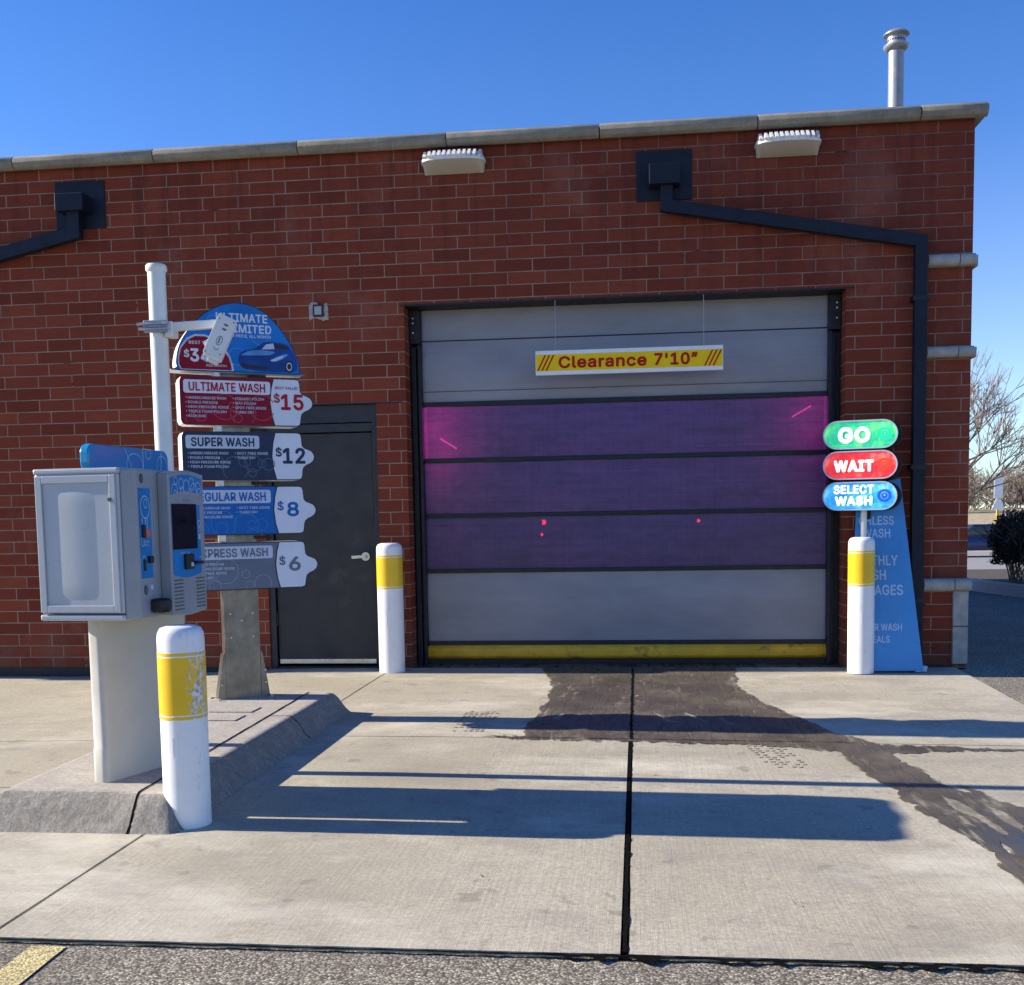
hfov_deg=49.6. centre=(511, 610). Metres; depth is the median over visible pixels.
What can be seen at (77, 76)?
sky
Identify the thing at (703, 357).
clearance sign
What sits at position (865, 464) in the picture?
lane signal
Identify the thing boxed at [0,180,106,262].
downspout
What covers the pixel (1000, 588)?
kerb
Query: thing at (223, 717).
handhole cover
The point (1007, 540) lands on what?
shrub
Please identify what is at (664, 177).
downspout
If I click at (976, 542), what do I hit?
parked car
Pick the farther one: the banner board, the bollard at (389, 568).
the bollard at (389, 568)
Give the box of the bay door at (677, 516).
[409,294,840,664]
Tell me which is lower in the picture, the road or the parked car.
the road
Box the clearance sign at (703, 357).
[535,294,722,375]
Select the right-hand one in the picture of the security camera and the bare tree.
the bare tree
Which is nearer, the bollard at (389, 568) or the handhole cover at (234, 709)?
the handhole cover at (234, 709)
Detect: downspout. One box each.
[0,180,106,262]
[636,149,929,655]
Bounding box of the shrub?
[974,508,1023,583]
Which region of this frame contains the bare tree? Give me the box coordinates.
[968,348,1023,497]
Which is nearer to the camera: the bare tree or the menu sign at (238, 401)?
the menu sign at (238, 401)
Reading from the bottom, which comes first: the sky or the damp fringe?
the damp fringe
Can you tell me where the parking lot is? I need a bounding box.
[0,590,1023,984]
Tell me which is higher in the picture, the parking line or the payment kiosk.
the payment kiosk
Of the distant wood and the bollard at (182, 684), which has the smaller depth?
the bollard at (182, 684)
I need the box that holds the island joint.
[126,692,309,833]
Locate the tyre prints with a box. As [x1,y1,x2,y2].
[452,711,805,766]
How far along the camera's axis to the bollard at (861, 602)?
8.58 m
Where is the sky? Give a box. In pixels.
[0,0,1023,507]
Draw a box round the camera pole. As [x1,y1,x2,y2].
[136,263,215,470]
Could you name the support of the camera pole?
on the kerbed island
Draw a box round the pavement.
[0,667,1023,969]
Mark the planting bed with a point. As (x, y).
(999, 575)
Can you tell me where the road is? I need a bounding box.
[967,551,1022,568]
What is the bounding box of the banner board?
[855,478,922,670]
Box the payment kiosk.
[33,444,206,782]
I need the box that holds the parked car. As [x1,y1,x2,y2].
[967,524,1001,550]
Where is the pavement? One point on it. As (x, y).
(396, 811)
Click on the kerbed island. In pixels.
(72, 796)
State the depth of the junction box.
9.21 m
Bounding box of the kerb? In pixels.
[969,577,1023,597]
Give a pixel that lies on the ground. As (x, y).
(983, 516)
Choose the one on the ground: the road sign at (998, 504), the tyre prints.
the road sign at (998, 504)
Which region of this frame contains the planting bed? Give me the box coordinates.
[967,569,1023,583]
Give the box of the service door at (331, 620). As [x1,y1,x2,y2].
[265,404,379,667]
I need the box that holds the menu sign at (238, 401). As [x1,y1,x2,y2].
[170,303,317,700]
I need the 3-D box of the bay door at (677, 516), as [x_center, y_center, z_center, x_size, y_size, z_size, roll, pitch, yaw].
[0.929,-1.055,9.355,3.555,3.020,0.230,0,5,6]
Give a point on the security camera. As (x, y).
(217, 342)
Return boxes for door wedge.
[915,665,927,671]
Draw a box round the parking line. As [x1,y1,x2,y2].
[0,946,64,984]
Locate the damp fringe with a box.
[512,669,1022,853]
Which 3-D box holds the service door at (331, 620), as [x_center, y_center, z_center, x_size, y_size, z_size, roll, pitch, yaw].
[-1.596,-0.592,9.468,0.985,2.285,0.170,0,5,6]
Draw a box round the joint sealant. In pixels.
[0,668,1023,970]
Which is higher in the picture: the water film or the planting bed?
the planting bed
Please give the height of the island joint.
0.153 m
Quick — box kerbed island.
[0,692,350,836]
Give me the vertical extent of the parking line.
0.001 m
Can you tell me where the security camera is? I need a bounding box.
[203,313,236,365]
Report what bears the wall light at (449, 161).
attached to the brick building
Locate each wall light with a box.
[421,148,485,175]
[754,130,820,157]
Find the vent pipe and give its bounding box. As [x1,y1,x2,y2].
[883,28,909,106]
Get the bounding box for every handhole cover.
[208,715,245,720]
[209,707,260,712]
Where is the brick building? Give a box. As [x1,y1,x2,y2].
[0,101,988,676]
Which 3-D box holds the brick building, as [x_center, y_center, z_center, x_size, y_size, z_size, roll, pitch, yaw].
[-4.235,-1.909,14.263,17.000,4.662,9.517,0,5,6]
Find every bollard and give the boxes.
[156,624,211,829]
[376,543,404,672]
[847,537,874,673]
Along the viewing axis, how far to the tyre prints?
6.13 m
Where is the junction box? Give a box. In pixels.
[309,302,328,320]
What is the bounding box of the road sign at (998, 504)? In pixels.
[991,477,1004,519]
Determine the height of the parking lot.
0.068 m
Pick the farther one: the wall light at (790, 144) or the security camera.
the wall light at (790, 144)
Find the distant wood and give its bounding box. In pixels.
[968,458,1023,511]
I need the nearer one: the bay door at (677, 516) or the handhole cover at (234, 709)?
the handhole cover at (234, 709)
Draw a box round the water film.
[486,666,1023,884]
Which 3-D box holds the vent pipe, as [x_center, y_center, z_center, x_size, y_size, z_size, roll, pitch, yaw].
[3.461,-4.433,10.002,0.240,1.552,0.240,0,5,6]
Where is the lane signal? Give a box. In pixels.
[822,419,902,536]
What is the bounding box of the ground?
[967,507,1023,551]
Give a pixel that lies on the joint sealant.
(624, 952)
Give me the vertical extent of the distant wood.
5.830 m

